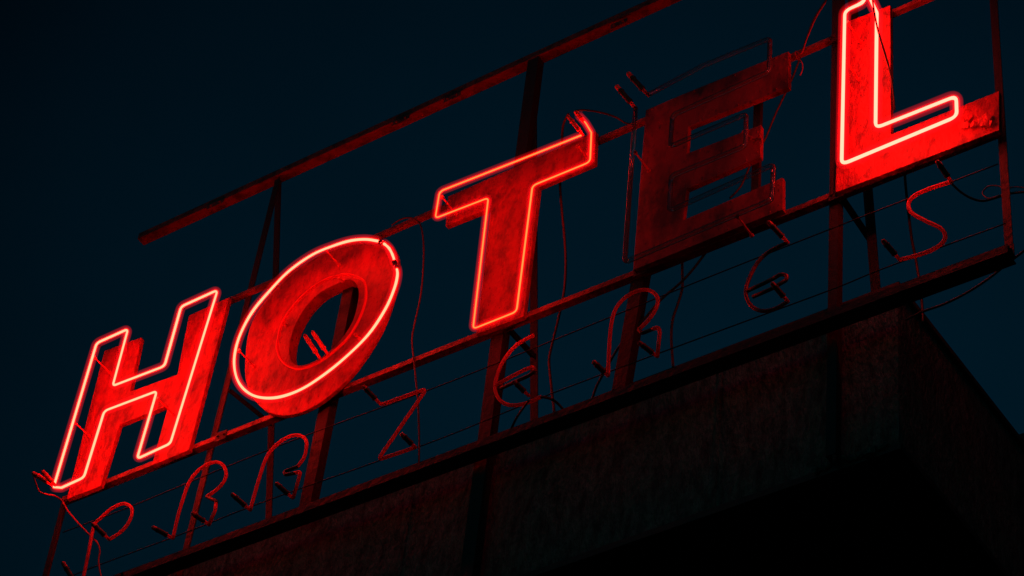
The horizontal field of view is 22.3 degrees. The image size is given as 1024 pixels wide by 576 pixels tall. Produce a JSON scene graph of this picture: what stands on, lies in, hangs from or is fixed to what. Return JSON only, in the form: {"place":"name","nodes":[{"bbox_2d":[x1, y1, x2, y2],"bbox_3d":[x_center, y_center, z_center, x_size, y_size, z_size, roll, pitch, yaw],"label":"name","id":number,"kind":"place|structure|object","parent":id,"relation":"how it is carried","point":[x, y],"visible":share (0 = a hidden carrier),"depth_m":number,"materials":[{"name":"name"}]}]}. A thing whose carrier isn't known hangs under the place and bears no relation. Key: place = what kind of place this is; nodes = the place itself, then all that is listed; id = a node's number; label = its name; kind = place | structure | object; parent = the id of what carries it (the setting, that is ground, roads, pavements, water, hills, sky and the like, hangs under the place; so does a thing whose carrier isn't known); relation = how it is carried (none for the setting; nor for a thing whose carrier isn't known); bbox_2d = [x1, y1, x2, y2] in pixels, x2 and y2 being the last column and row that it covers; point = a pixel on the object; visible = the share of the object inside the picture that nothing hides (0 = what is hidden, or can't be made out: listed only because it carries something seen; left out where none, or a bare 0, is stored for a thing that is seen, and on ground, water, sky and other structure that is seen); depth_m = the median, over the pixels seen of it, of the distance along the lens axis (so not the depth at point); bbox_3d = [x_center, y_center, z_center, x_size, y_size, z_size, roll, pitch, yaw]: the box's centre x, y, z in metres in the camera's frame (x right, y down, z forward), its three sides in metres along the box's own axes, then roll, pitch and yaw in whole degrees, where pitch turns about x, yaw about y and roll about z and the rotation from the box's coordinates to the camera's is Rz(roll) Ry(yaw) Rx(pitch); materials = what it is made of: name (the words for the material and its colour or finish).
{"place":"outdoors","nodes":[
{"label":"outdoors","id":0,"kind":"place"},
{"bbox_2d":[0,0,1023,575],"label":"sky","id":1,"kind":"structure","parent":0,"point":[120,119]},
{"label":"ground","id":2,"kind":"structure","parent":0,"visible":0},
{"bbox_2d":[167,281,1023,575],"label":"building","id":3,"kind":"structure","parent":2,"relation":"on","point":[735,471],"depth_m":14.16,"materials":[{"name":"paint"}]},
{"bbox_2d":[42,0,1015,575],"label":"steel gantry","id":4,"kind":"object","parent":3,"relation":"on","point":[486,448],"visible":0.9,"depth_m":15.50,"materials":[{"name":"metal"}]},
{"bbox_2d":[32,290,231,501],"bbox_3d":[-2.529,0.695,17.471,1.238,1.606,0.347,-22,-53,26],"label":"sign letter","id":5,"kind":"object","parent":4,"relation":"attached to","point":[118,403],"visible":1,"depth_m":17.55,"materials":[{"name":"red metal"}]},
{"bbox_2d":[33,475,101,575],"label":"cable","id":6,"kind":"object","parent":5,"relation":"hanging from","point":[78,523],"visible":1,"depth_m":17.13,"materials":[{"name":"black plastic"}]},
{"bbox_2d":[233,238,400,417],"bbox_3d":[-1.243,0.191,16.866,1.449,1.624,0.346,-22,-53,26],"label":"sign letter","id":7,"kind":"object","parent":4,"relation":"attached to","point":[280,382],"visible":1,"depth_m":16.98,"materials":[{"name":"red metal"}]},
{"bbox_2d":[391,217,424,461],"bbox_3d":[-0.675,0.318,16.339,0.606,2.510,0.012,-22,-53,26],"label":"cable","id":8,"kind":"object","parent":4,"relation":"hanging from","point":[414,328],"visible":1,"depth_m":16.37,"materials":[{"name":"black rubber"}]},
{"bbox_2d":[435,110,598,336],"bbox_3d":[-0.034,-0.325,16.183,1.305,1.742,0.330,-22,-53,26],"label":"sign letter","id":9,"kind":"object","parent":4,"relation":"attached to","point":[509,200],"visible":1,"depth_m":16.49,"materials":[{"name":"red metal"}]},
{"bbox_2d":[577,109,629,123],"bbox_3d":[0.603,-1.085,16.566,0.446,0.150,0.055,20,-47,-11],"label":"cable","id":10,"kind":"object","parent":9,"relation":"attached to","point":[603,113],"visible":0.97,"depth_m":16.58,"materials":[{"name":"black rubber"}]},
{"bbox_2d":[62,163,998,532],"bbox_3d":[-0.154,0.468,15.640,6.743,0.041,0.008,-22,-53,26],"label":"support wire","id":11,"kind":"object","parent":4,"relation":"attached to","point":[536,347],"visible":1,"depth_m":15.45,"materials":[{"name":"black"}]},
{"bbox_2d":[61,502,133,575],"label":"script letter","id":12,"kind":"object","parent":11,"relation":"attached to","point":[98,529],"visible":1,"depth_m":16.67,"materials":[{"name":"red glass"}]},
{"bbox_2d":[151,460,227,539],"bbox_3d":[-2.019,1.292,16.372,0.439,0.593,0.134,-22,-53,26],"label":"script letter","id":13,"kind":"object","parent":11,"relation":"attached to","point":[197,516],"visible":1,"depth_m":16.34,"materials":[{"name":"red glass"}]},
{"bbox_2d":[230,433,307,511],"bbox_3d":[-1.495,1.108,16.061,0.457,0.598,0.135,-22,-53,26],"label":"script letter","id":14,"kind":"object","parent":11,"relation":"attached to","point":[243,504],"visible":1,"depth_m":16.01,"materials":[{"name":"red glass"}]},
{"bbox_2d":[361,385,425,460],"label":"script letter","id":15,"kind":"object","parent":11,"relation":"attached to","point":[405,437],"visible":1,"depth_m":15.67,"materials":[{"name":"red glass"}]},
{"bbox_2d":[493,334,541,406],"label":"script letter","id":16,"kind":"object","parent":11,"relation":"attached to","point":[517,384],"visible":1,"depth_m":15.31,"materials":[{"name":"red glass"}]},
{"bbox_2d":[511,400,529,427],"bbox_3d":[0.044,0.737,15.134,0.019,0.117,0.370,16,-47,-8],"label":"cable","id":17,"kind":"object","parent":16,"relation":"hanging from","point":[518,414],"visible":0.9,"depth_m":15.14,"materials":[{"name":"black rubber"}]},
{"bbox_2d":[592,288,661,376],"bbox_3d":[0.675,0.197,14.957,0.386,0.656,0.133,-22,-53,26],"label":"script letter","id":18,"kind":"object","parent":11,"relation":"attached to","point":[606,371],"visible":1,"depth_m":14.95,"materials":[{"name":"red glass"}]},
{"bbox_2d":[744,220,789,312],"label":"script letter","id":19,"kind":"object","parent":11,"relation":"attached to","point":[774,285],"visible":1,"depth_m":14.56,"materials":[{"name":"red glass"}]},
{"bbox_2d":[74,223,1005,574],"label":"support wire","id":20,"kind":"object","parent":4,"relation":"attached to","point":[552,393],"visible":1,"depth_m":15.00,"materials":[{"name":"black"}]},
{"bbox_2d":[881,160,953,261],"bbox_3d":[2.207,-0.413,14.128,0.384,0.575,0.144,-22,-53,26],"label":"script letter","id":21,"kind":"object","parent":20,"relation":"attached to","point":[885,243],"visible":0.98,"depth_m":14.10,"materials":[{"name":"red glass"}]},
{"bbox_2d":[540,396,563,408],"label":"cable","id":22,"kind":"object","parent":4,"relation":"hanging from","point":[553,400],"visible":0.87,"depth_m":15.02,"materials":[{"name":"black rubber"}]},
{"bbox_2d":[548,113,568,411],"bbox_3d":[0.295,-0.225,15.924,0.187,2.560,0.491,6,-46,2],"label":"cable","id":23,"kind":"object","parent":4,"relation":"hanging from","point":[564,287],"visible":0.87,"depth_m":15.97,"materials":[{"name":"black rubber"}]},
{"bbox_2d":[591,254,705,397],"bbox_3d":[0.818,0.193,15.124,0.761,0.951,0.015,-22,-53,26],"label":"cable","id":24,"kind":"object","parent":4,"relation":"attached to","point":[651,310],"visible":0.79,"depth_m":15.20,"materials":[{"name":"black rubber"}]},
{"bbox_2d":[670,263,683,367],"bbox_3d":[0.962,0.119,15.142,0.069,0.991,0.016,-22,-53,26],"label":"cable","id":25,"kind":"object","parent":4,"relation":"hanging from","point":[674,313],"visible":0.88,"depth_m":15.11,"materials":[{"name":"black rubber"}]},
{"bbox_2d":[615,37,790,272],"bbox_3d":[1.129,-0.834,15.595,1.125,1.687,0.352,-22,-53,26],"label":"sign letter","id":26,"kind":"object","parent":4,"relation":"attached to","point":[675,171],"visible":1,"depth_m":15.71,"materials":[{"name":"red metal"}]},
{"bbox_2d":[729,0,826,198],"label":"cable","id":27,"kind":"object","parent":4,"relation":"attached to","point":[767,133],"visible":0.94,"depth_m":15.83,"materials":[{"name":"black rubber"}]},
{"bbox_2d":[795,2,825,75],"bbox_3d":[1.841,-1.533,16.031,0.214,0.631,0.008,-22,-53,26],"label":"cable","id":28,"kind":"object","parent":4,"relation":"attached to","point":[806,40],"visible":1,"depth_m":16.03,"materials":[{"name":"black plastic"}]},
{"bbox_2d":[904,175,923,323],"bbox_3d":[2.279,-0.257,14.743,0.114,1.364,0.017,-22,-53,26],"label":"cable","id":29,"kind":"object","parent":4,"relation":"hanging from","point":[913,248],"visible":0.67,"depth_m":14.73,"materials":[{"name":"black rubber"}]},
{"bbox_2d":[835,0,1001,195],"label":"sign letter","id":30,"kind":"object","parent":4,"relation":"attached to","point":[872,147],"visible":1,"depth_m":14.87,"materials":[{"name":"red metal"}]},
{"bbox_2d":[872,0,895,109],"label":"cable","id":31,"kind":"object","parent":30,"relation":"attached to","point":[881,42],"visible":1,"depth_m":15.06,"materials":[{"name":"black rubber"}]},
{"bbox_2d":[951,183,1023,201],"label":"cable","id":32,"kind":"object","parent":4,"relation":"attached to","point":[978,200],"visible":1,"depth_m":14.07,"materials":[{"name":"black rubber"}]},
{"bbox_2d":[982,185,1023,198],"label":"cable","id":33,"kind":"object","parent":4,"relation":"attached to","point":[998,186],"visible":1,"depth_m":14.15,"materials":[{"name":"black rubber"}]},
{"bbox_2d":[905,250,1023,320],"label":"cable","id":34,"kind":"object","parent":3,"relation":"attached to","point":[965,293],"visible":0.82,"depth_m":13.88,"materials":[{"name":"black rubber"}]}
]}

